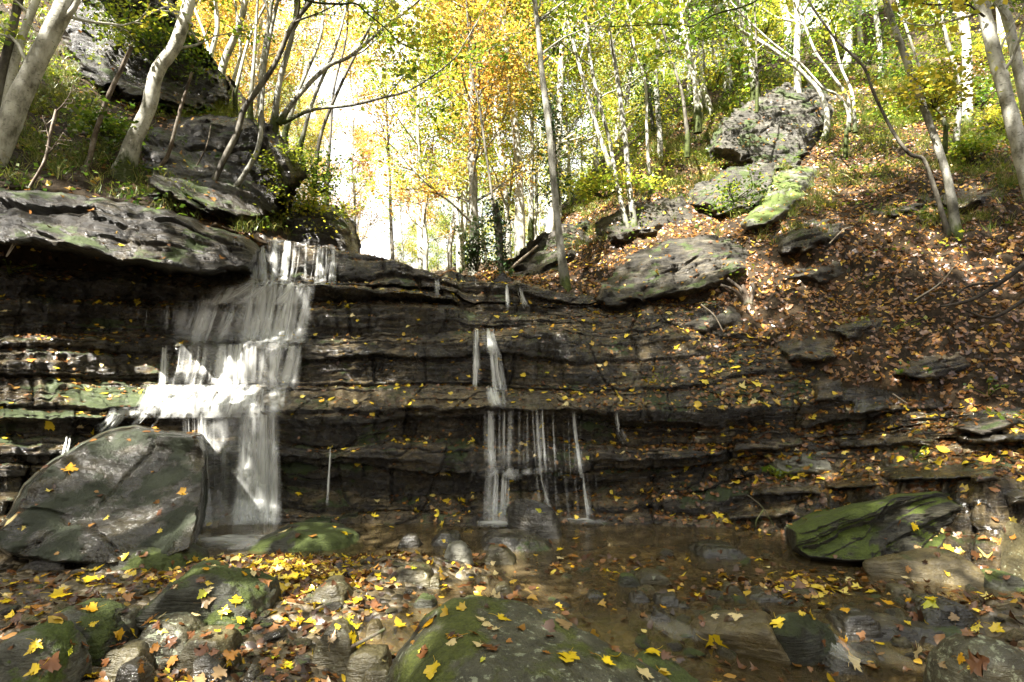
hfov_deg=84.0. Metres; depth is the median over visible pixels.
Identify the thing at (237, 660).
stone
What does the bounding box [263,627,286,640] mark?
pebble
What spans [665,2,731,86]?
forest tree
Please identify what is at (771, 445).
rock slab
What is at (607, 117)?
forest tree
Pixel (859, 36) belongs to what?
forest tree
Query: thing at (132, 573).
fallen leaf
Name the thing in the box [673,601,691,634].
stone
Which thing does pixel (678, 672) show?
boulder
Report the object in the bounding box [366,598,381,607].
fallen leaf
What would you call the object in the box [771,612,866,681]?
boulder
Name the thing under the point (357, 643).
stick
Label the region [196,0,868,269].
sky
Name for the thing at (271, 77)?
forest tree
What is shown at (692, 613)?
pebble
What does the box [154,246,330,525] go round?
waterfall
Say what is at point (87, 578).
fallen leaf
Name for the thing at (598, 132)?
tree
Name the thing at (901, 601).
pebble
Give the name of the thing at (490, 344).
waterfall
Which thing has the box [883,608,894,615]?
pebble
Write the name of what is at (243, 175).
tree
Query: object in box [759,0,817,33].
forest tree
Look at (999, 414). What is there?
plant
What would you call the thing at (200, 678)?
fallen leaf
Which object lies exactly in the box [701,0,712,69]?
forest tree
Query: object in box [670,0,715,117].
tree
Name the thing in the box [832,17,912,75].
sapling
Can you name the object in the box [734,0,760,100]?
tree
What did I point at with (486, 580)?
stone
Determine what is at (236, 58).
forest tree
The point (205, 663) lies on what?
stone
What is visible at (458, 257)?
tree
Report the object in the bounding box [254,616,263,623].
pebble
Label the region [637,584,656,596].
pebble
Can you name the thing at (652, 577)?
stone
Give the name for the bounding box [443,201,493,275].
shrub
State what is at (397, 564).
pebble
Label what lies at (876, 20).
forest tree
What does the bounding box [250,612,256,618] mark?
fallen leaf
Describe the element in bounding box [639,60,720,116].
sapling
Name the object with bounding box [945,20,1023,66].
sapling
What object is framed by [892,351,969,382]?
rock outcrop
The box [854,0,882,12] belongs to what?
forest tree
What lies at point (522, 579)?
pebble
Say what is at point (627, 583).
stone
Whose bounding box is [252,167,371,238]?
shrub
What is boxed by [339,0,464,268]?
tree
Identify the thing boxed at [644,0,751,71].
forest tree
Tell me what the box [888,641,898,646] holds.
pebble
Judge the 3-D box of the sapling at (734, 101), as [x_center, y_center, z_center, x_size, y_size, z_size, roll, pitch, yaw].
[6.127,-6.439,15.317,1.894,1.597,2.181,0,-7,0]
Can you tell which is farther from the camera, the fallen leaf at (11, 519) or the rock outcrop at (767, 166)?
the rock outcrop at (767, 166)
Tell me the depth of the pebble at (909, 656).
3.08 m
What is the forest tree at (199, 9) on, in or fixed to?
on the hillside
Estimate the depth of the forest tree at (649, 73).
37.91 m
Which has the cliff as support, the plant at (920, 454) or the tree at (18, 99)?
the plant at (920, 454)
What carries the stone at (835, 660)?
on the stream bed
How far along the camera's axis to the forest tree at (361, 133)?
30.46 m
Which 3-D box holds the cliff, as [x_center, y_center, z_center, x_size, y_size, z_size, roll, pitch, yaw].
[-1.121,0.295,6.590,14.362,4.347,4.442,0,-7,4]
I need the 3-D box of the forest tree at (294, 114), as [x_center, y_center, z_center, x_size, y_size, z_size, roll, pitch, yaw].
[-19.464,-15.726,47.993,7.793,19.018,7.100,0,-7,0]
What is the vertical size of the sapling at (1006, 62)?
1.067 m
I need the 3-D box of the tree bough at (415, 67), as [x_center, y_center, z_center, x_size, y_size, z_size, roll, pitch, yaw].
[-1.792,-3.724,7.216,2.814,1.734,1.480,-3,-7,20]
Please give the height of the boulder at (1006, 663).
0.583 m
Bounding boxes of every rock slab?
[718,499,796,520]
[725,435,805,451]
[742,480,820,497]
[763,450,830,475]
[775,335,836,362]
[810,374,842,402]
[824,476,877,489]
[825,430,939,449]
[850,396,888,414]
[870,460,999,482]
[952,432,1023,444]
[1003,489,1023,504]
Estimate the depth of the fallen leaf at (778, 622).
3.09 m
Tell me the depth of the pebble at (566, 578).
4.21 m
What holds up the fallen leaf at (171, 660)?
on the stream bed
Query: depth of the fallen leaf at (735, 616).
3.18 m
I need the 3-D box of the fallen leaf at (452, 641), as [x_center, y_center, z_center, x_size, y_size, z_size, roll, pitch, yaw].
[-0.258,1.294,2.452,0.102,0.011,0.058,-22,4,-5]
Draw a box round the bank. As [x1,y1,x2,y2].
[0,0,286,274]
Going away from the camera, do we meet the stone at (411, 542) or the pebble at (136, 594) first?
the pebble at (136, 594)
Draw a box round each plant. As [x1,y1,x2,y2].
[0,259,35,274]
[643,366,686,387]
[729,264,753,282]
[760,456,812,478]
[829,311,874,325]
[851,275,888,287]
[882,315,928,332]
[893,361,932,378]
[903,445,929,461]
[963,376,1009,396]
[983,407,1023,419]
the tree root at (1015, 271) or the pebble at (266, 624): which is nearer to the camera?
the pebble at (266, 624)
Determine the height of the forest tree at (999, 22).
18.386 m
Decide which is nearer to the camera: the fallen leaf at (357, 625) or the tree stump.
the fallen leaf at (357, 625)
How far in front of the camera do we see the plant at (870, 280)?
7.97 m
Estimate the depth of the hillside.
8.45 m
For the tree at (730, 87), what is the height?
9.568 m
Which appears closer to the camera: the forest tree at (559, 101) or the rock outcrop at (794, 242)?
the rock outcrop at (794, 242)
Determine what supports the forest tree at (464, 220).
on the hillside
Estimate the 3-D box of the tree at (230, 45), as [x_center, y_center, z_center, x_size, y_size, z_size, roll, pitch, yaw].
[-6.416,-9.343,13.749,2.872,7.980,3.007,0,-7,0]
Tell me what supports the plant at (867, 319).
on the hillside
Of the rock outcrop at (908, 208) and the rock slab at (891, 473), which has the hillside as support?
the rock outcrop at (908, 208)
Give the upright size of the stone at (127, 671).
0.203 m
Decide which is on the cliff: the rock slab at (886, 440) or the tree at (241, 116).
the rock slab at (886, 440)
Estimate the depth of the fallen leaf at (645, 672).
2.41 m
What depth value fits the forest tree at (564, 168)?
46.52 m
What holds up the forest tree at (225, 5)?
on the hillside
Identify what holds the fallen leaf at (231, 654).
on the stone at (205, 663)
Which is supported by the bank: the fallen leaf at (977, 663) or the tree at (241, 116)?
the tree at (241, 116)
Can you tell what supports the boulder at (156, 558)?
on the stream bed
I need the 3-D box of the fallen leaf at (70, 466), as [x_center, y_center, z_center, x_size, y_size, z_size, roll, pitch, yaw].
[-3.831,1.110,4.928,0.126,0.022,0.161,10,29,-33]
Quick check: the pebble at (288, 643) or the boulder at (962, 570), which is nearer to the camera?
the pebble at (288, 643)
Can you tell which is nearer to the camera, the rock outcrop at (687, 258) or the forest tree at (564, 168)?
the rock outcrop at (687, 258)
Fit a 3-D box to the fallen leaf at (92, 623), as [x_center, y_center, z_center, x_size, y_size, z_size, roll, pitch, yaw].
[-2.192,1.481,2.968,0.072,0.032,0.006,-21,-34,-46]
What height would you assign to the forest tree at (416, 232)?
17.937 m
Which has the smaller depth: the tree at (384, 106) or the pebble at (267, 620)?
the pebble at (267, 620)
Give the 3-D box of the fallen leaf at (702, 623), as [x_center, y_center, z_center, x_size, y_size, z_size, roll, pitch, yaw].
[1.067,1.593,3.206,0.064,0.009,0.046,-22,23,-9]
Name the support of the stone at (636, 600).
on the stream bed
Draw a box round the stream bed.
[0,545,1023,681]
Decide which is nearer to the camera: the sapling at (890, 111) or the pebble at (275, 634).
the pebble at (275, 634)
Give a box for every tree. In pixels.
[0,0,23,106]
[0,0,40,107]
[0,0,205,166]
[80,46,133,171]
[109,0,285,182]
[157,72,192,168]
[175,0,237,56]
[175,0,271,115]
[179,0,353,165]
[180,0,247,75]
[194,0,374,120]
[196,125,211,164]
[197,0,310,134]
[201,1,298,130]
[211,0,395,180]
[212,0,253,74]
[213,5,257,121]
[215,0,299,108]
[218,2,282,118]
[228,0,266,97]
[233,0,325,186]
[233,1,267,114]
[244,2,314,153]
[246,0,353,203]
[247,0,258,118]
[250,2,332,182]
[257,0,536,133]
[268,62,319,189]
[282,0,368,143]
[285,88,318,196]
[291,0,397,252]
[291,76,342,201]
[297,0,347,162]
[300,103,342,200]
[311,0,402,196]
[312,0,426,259]
[314,0,584,275]
[316,0,502,270]
[324,0,353,203]
[338,135,384,253]
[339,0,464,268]
[366,137,440,266]
[373,0,489,251]
[380,240,407,263]
[391,3,510,269]
[393,0,545,268]
[393,0,576,258]
[393,181,444,270]
[395,33,529,265]
[397,0,491,272]
[397,208,441,271]
[402,144,467,272]
[408,0,525,257]
[423,0,571,252]
[428,128,513,270]
[428,189,468,270]
[428,225,452,270]
[438,0,674,216]
[448,0,667,232]
[453,0,594,240]
[459,153,513,261]
[463,1,591,256]
[464,1,602,239]
[480,167,528,257]
[482,189,512,255]
[489,94,565,257]
[494,0,627,207]
[502,0,652,305]
[507,0,698,227]
[510,197,534,238]
[525,0,661,174]
[525,179,547,241]
[526,106,588,238]
[538,49,618,215]
[544,3,682,173]
[545,0,614,192]
[568,0,671,226]
[575,60,622,171]
[576,32,652,154]
[579,0,672,138]
[579,0,692,158]
[580,113,610,173]
[582,8,724,139]
[585,0,689,157]
[585,91,620,170]
[587,0,679,196]
[590,0,752,110]
[590,0,773,120]
[624,11,678,125]
[627,5,687,124]
[641,43,683,87]
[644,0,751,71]
[646,0,749,96]
[653,0,768,79]
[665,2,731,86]
[666,11,734,85]
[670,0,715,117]
[679,0,717,133]
[682,0,829,141]
[690,0,811,92]
[698,0,866,157]
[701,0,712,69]
[704,0,782,55]
[711,0,780,56]
[713,0,733,96]
[717,0,951,236]
[720,0,812,58]
[727,0,793,46]
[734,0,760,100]
[736,0,748,84]
[747,0,791,51]
[754,3,758,112]
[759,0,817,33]
[792,1,843,42]
[801,0,817,27]
[830,0,853,71]
[836,0,948,153]
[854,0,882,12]
[855,0,864,50]
[869,0,1023,199]
[872,0,884,77]
[882,0,963,238]
[883,5,974,126]
[909,0,961,150]
[950,0,1023,121]
[996,8,1005,46]
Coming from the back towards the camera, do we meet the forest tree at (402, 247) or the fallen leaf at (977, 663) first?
the forest tree at (402, 247)
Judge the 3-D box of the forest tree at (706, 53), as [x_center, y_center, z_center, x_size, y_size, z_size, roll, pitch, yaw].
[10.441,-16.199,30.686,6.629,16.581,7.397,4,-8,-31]
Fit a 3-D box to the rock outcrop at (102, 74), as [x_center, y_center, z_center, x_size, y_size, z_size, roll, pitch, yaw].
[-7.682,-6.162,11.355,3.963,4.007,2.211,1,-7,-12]
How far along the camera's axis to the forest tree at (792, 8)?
34.54 m
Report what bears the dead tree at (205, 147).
on the bank
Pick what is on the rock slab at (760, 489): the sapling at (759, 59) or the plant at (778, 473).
the plant at (778, 473)
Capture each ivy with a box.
[480,190,522,277]
[519,88,583,215]
[624,49,678,150]
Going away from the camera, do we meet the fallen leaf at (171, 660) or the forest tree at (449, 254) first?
the fallen leaf at (171, 660)
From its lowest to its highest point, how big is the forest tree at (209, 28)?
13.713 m
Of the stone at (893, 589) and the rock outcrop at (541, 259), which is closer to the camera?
the stone at (893, 589)
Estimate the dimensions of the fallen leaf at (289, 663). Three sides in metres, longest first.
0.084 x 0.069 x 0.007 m
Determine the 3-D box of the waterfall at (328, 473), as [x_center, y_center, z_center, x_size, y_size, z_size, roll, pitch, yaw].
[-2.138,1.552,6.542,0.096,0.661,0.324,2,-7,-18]
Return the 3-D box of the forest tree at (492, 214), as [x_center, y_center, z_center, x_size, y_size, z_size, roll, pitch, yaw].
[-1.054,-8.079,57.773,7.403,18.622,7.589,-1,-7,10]
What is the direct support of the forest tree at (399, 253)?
on the ground
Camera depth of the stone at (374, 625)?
3.24 m
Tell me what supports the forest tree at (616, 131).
on the hillside
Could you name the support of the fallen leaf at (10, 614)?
on the stream bed
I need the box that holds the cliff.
[0,239,1023,582]
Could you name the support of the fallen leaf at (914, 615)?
on the boulder at (916, 632)
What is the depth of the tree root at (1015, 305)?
5.77 m
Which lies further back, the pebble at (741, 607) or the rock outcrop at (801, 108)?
the rock outcrop at (801, 108)
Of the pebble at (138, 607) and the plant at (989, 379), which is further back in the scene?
the plant at (989, 379)
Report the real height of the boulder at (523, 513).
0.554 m
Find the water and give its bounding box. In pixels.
[196,523,857,585]
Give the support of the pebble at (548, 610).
in the water
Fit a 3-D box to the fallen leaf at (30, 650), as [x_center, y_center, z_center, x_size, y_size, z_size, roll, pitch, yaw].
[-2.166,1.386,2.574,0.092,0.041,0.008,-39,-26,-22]
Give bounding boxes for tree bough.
[303,0,472,110]
[593,0,766,88]
[863,0,994,59]
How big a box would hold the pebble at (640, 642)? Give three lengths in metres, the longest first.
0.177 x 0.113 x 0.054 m
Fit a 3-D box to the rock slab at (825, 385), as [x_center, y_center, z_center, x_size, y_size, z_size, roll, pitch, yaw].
[3.816,0.574,6.857,0.509,0.574,0.801,-3,-8,24]
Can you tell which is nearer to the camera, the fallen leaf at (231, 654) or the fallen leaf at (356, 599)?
the fallen leaf at (231, 654)
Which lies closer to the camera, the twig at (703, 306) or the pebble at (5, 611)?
the pebble at (5, 611)
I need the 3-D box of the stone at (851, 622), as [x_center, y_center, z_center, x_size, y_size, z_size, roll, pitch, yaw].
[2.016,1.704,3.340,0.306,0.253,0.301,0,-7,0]
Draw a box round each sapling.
[619,80,691,135]
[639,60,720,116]
[670,6,731,58]
[685,44,747,91]
[701,75,780,129]
[705,21,805,88]
[738,0,794,44]
[753,12,833,76]
[762,49,846,96]
[781,7,861,57]
[807,0,885,41]
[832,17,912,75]
[857,37,946,80]
[868,91,925,119]
[881,0,968,35]
[896,9,978,60]
[904,78,995,120]
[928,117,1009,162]
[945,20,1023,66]
[948,98,1023,132]
[950,66,1018,107]
[977,43,1023,76]
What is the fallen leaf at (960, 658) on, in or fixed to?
on the boulder at (1006, 663)
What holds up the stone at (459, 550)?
on the stream bed
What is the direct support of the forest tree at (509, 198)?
on the hillside
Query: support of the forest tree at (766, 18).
on the ground
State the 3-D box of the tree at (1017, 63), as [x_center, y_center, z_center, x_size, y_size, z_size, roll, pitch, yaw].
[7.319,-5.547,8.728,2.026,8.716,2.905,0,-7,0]
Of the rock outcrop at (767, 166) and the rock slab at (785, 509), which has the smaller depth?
the rock slab at (785, 509)
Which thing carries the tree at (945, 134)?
on the hillside
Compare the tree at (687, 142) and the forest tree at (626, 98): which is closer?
the tree at (687, 142)
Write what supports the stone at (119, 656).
on the stream bed
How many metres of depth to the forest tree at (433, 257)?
40.07 m
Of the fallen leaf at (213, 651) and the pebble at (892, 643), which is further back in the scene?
the pebble at (892, 643)
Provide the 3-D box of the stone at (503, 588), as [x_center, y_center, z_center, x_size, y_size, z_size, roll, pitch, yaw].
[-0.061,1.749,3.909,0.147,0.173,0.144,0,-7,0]
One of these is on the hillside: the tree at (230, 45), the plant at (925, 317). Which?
the plant at (925, 317)
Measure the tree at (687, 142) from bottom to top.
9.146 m
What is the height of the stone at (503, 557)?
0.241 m
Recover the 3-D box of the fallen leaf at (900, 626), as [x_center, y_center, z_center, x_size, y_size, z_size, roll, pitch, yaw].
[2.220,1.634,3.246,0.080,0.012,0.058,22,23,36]
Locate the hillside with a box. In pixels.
[434,0,1023,411]
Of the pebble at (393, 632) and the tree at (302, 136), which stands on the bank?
the tree at (302, 136)
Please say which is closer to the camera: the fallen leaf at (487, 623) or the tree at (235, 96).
the fallen leaf at (487, 623)
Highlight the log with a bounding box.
[506,245,537,272]
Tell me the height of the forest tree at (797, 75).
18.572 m
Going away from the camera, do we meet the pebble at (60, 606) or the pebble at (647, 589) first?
the pebble at (60, 606)
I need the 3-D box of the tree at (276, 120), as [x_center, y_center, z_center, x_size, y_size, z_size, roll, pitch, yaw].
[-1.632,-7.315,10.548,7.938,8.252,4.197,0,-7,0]
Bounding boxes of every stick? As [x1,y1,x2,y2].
[351,627,385,647]
[748,495,774,526]
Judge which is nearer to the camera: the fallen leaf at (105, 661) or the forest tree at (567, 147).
the fallen leaf at (105, 661)
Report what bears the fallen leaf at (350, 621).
on the stone at (335, 658)
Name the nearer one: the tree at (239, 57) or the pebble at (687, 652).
the pebble at (687, 652)
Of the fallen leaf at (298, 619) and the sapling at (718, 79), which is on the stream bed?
the fallen leaf at (298, 619)
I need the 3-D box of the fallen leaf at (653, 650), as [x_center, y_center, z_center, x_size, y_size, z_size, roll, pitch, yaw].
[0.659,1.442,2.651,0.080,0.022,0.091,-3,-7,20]
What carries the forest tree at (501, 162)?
on the hillside
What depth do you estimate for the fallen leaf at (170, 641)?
2.90 m
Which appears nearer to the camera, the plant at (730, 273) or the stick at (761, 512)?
the stick at (761, 512)
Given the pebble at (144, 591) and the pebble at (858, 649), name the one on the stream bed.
the pebble at (144, 591)
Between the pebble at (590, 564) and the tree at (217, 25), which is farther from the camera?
the tree at (217, 25)
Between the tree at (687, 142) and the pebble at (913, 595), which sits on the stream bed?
the pebble at (913, 595)
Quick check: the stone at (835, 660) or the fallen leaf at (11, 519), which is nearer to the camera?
the stone at (835, 660)
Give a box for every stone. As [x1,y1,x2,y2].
[97,639,155,681]
[114,656,158,681]
[121,607,141,640]
[138,612,206,665]
[169,625,242,670]
[192,650,230,681]
[226,652,241,670]
[242,663,261,681]
[309,575,353,605]
[311,618,359,674]
[345,644,391,681]
[363,662,389,681]
[365,618,383,642]
[395,561,432,587]
[397,532,423,554]
[412,593,438,619]
[430,529,460,554]
[430,574,440,590]
[444,540,473,565]
[473,574,491,595]
[482,543,516,577]
[495,581,512,599]
[579,589,610,623]
[615,572,639,606]
[626,590,651,627]
[634,568,674,601]
[647,607,672,649]
[652,591,678,632]
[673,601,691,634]
[686,540,758,576]
[720,581,740,609]
[741,585,793,618]
[815,649,869,681]
[823,604,882,658]
[871,602,885,608]
[883,583,912,600]
[891,636,917,671]
[981,568,1023,597]
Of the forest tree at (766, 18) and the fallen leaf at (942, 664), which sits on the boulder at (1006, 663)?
the fallen leaf at (942, 664)
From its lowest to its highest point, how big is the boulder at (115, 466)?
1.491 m
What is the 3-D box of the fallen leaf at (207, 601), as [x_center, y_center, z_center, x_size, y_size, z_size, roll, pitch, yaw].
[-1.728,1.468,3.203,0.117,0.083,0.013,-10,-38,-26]
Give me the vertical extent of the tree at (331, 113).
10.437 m
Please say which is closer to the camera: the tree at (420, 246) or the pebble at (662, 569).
the pebble at (662, 569)
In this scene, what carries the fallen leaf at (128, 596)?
on the stream bed
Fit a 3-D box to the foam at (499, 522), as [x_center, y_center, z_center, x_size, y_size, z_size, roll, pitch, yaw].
[-0.154,1.919,6.009,0.437,0.032,0.420,0,-7,0]
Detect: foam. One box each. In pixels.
[212,535,264,539]
[485,521,506,523]
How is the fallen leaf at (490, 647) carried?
on the boulder at (521, 657)
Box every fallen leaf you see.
[0,597,12,602]
[1,593,9,598]
[4,609,14,621]
[5,514,17,525]
[5,596,16,603]
[7,568,16,572]
[23,638,42,655]
[23,661,46,676]
[26,638,42,648]
[30,600,41,608]
[38,651,60,679]
[41,587,71,597]
[44,421,54,430]
[61,462,78,472]
[81,602,105,611]
[82,574,97,581]
[84,621,97,629]
[84,672,99,677]
[101,658,109,666]
[114,628,126,640]
[118,592,135,600]
[128,570,135,575]
[137,662,143,672]
[149,638,165,652]
[152,620,159,628]
[162,655,177,668]
[164,635,177,649]
[176,487,185,494]
[187,630,195,638]
[193,672,206,681]
[194,642,208,655]
[195,631,211,639]
[196,576,205,581]
[197,586,210,598]
[200,596,215,608]
[208,648,218,658]
[211,661,229,680]
[218,604,230,616]
[218,649,240,660]
[229,595,242,606]
[231,616,245,623]
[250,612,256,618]
[271,644,281,656]
[274,668,288,681]
[281,661,292,668]
[295,613,303,623]
[327,629,336,650]
[339,615,355,624]
[348,630,356,642]
[352,593,361,602]
[353,622,362,628]
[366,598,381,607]
[417,644,428,658]
[421,617,433,630]
[423,655,439,678]
[446,635,462,645]
[472,641,482,646]
[479,620,492,626]
[481,641,499,649]
[484,588,500,597]
[489,613,511,620]
[555,613,571,629]
[557,648,579,661]
[595,653,615,664]
[636,665,653,678]
[645,647,660,655]
[699,620,705,626]
[699,634,728,655]
[700,656,718,665]
[728,608,742,620]
[769,614,784,628]
[837,636,849,650]
[840,606,849,612]
[847,650,861,671]
[881,599,899,607]
[895,624,904,630]
[905,565,911,572]
[906,611,917,620]
[911,523,918,530]
[913,644,922,664]
[918,596,938,608]
[937,660,947,668]
[948,612,959,624]
[956,652,965,664]
[958,649,989,676]
[985,622,1004,631]
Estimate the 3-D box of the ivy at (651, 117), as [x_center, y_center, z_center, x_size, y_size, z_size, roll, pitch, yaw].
[3.017,-5.405,12.783,1.411,2.232,1.250,0,-7,0]
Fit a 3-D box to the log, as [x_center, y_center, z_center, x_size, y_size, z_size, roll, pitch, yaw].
[0.030,-1.351,10.541,0.925,0.888,0.062,0,-7,0]
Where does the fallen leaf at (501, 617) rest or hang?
on the boulder at (521, 657)
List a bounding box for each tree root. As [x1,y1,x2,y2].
[940,262,1023,309]
[966,298,1023,318]
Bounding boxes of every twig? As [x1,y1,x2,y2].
[6,243,15,256]
[701,304,722,330]
[829,226,852,243]
[914,261,957,300]
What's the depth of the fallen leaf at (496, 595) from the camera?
3.75 m
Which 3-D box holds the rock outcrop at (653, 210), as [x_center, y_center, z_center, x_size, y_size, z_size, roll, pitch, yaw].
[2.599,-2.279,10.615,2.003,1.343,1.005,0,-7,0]
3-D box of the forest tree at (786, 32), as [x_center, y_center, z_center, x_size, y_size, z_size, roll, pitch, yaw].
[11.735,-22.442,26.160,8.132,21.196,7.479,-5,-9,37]
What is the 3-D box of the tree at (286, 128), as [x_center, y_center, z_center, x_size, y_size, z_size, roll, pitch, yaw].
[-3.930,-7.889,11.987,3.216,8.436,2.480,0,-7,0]
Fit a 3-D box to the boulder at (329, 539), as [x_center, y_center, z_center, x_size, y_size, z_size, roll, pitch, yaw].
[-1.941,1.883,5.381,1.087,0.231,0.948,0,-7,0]
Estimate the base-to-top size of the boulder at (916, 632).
0.219 m
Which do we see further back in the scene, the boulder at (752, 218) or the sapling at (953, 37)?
the sapling at (953, 37)
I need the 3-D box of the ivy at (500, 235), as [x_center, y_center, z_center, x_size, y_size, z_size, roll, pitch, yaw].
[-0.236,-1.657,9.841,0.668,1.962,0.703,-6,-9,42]
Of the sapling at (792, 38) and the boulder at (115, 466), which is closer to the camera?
the boulder at (115, 466)
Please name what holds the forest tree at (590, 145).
on the ground
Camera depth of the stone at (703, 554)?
4.77 m
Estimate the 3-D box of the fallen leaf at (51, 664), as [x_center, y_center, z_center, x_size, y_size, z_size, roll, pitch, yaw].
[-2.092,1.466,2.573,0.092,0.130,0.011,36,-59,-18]
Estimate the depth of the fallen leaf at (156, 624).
2.93 m
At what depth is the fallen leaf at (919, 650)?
3.07 m
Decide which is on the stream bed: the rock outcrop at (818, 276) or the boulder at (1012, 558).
the boulder at (1012, 558)
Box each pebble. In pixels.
[0,605,21,614]
[20,612,39,623]
[35,584,43,589]
[53,602,69,611]
[121,592,138,598]
[127,605,140,610]
[139,588,148,594]
[235,663,250,671]
[246,651,253,656]
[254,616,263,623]
[258,610,270,616]
[259,618,273,622]
[259,675,274,680]
[260,622,272,627]
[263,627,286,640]
[274,671,293,681]
[285,638,293,646]
[293,638,312,646]
[294,654,310,665]
[305,593,313,600]
[324,602,341,610]
[380,578,389,583]
[385,608,395,612]
[390,626,396,639]
[392,562,406,566]
[515,576,526,582]
[538,608,553,612]
[548,597,555,605]
[554,599,572,610]
[561,573,572,582]
[577,567,590,575]
[588,562,594,568]
[634,634,652,649]
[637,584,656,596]
[655,566,668,573]
[656,550,672,558]
[657,556,666,562]
[665,642,683,652]
[672,647,705,657]
[676,616,689,624]
[680,634,693,638]
[686,596,694,603]
[686,609,706,619]
[705,590,723,605]
[711,605,721,610]
[714,645,737,666]
[717,593,733,607]
[731,595,746,606]
[732,606,746,609]
[737,558,750,569]
[774,599,803,609]
[787,602,807,609]
[791,588,811,599]
[848,642,875,657]
[867,594,881,601]
[874,612,886,616]
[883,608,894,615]
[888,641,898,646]
[891,608,907,620]
[893,596,905,605]
[898,651,924,660]
[903,593,916,600]
[965,584,983,596]
[994,617,1003,621]
[1004,629,1023,640]
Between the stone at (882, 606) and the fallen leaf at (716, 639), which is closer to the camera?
the fallen leaf at (716, 639)
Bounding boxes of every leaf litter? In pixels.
[0,2,287,273]
[0,7,1023,565]
[0,238,1023,575]
[0,475,1023,681]
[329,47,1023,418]
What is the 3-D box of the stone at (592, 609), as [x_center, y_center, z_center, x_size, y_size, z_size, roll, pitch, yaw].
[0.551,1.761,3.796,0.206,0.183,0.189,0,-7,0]
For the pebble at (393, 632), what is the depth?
3.29 m
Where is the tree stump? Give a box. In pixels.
[720,278,754,304]
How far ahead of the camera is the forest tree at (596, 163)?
21.20 m
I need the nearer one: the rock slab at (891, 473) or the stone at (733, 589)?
the stone at (733, 589)
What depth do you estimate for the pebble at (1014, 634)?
3.13 m
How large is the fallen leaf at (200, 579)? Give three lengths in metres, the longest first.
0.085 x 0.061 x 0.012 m
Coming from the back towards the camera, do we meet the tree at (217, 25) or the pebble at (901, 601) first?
the tree at (217, 25)
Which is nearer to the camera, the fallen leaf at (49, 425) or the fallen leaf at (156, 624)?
the fallen leaf at (156, 624)
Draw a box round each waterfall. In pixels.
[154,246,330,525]
[327,455,330,489]
[474,329,504,499]
[574,419,586,504]
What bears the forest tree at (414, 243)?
on the ground
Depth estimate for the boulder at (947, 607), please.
3.35 m
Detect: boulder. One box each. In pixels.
[0,424,208,565]
[0,619,91,681]
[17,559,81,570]
[35,598,132,665]
[85,543,208,570]
[135,560,280,634]
[235,522,364,558]
[385,595,670,681]
[474,528,555,565]
[506,498,562,556]
[634,651,698,681]
[690,610,790,681]
[740,166,816,230]
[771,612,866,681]
[784,491,963,566]
[816,600,979,671]
[862,548,984,599]
[903,593,978,627]
[923,633,1023,681]
[997,521,1023,580]
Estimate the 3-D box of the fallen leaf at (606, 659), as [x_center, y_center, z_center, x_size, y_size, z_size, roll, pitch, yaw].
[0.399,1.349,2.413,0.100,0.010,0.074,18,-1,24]
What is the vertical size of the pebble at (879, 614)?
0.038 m
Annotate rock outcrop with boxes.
[0,187,260,276]
[61,0,235,113]
[141,114,309,226]
[282,200,360,252]
[504,219,592,276]
[593,235,748,311]
[595,194,693,242]
[684,306,743,333]
[686,160,775,216]
[706,82,834,174]
[773,218,851,254]
[784,259,849,284]
[828,317,883,340]
[870,194,931,216]
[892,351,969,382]
[930,185,1005,210]
[952,406,1023,434]
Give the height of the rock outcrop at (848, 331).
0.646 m
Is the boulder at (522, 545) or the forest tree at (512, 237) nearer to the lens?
the boulder at (522, 545)
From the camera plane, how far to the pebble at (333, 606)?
3.48 m
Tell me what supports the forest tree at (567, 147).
on the hillside
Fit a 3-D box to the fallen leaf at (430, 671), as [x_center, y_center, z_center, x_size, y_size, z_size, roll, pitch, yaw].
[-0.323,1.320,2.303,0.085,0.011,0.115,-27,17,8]
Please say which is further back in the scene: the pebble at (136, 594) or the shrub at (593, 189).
the shrub at (593, 189)
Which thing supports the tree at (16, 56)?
on the bank
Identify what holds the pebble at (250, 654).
on the stream bed
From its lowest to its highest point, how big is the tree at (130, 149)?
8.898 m
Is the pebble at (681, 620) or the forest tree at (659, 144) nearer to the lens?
the pebble at (681, 620)
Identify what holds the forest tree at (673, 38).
on the hillside
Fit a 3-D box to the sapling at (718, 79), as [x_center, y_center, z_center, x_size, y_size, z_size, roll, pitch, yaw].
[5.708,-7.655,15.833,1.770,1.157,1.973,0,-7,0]
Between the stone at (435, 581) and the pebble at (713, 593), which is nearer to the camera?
the pebble at (713, 593)
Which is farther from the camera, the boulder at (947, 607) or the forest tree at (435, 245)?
the forest tree at (435, 245)
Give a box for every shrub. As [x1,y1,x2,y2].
[47,77,150,149]
[53,0,241,90]
[242,131,316,197]
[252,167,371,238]
[297,138,354,205]
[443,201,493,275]
[538,142,674,208]
[694,156,782,213]
[837,34,1002,129]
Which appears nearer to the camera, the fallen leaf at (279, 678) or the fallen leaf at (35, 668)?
the fallen leaf at (35, 668)
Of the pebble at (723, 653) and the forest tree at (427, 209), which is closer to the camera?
the pebble at (723, 653)
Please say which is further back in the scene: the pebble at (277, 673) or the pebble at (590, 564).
the pebble at (590, 564)
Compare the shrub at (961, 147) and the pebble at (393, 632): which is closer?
the pebble at (393, 632)
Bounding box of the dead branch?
[28,88,78,187]
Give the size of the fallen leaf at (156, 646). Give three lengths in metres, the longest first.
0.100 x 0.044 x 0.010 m
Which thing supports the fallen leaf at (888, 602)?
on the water
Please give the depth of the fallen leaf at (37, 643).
2.58 m
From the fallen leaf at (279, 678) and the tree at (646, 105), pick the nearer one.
the fallen leaf at (279, 678)

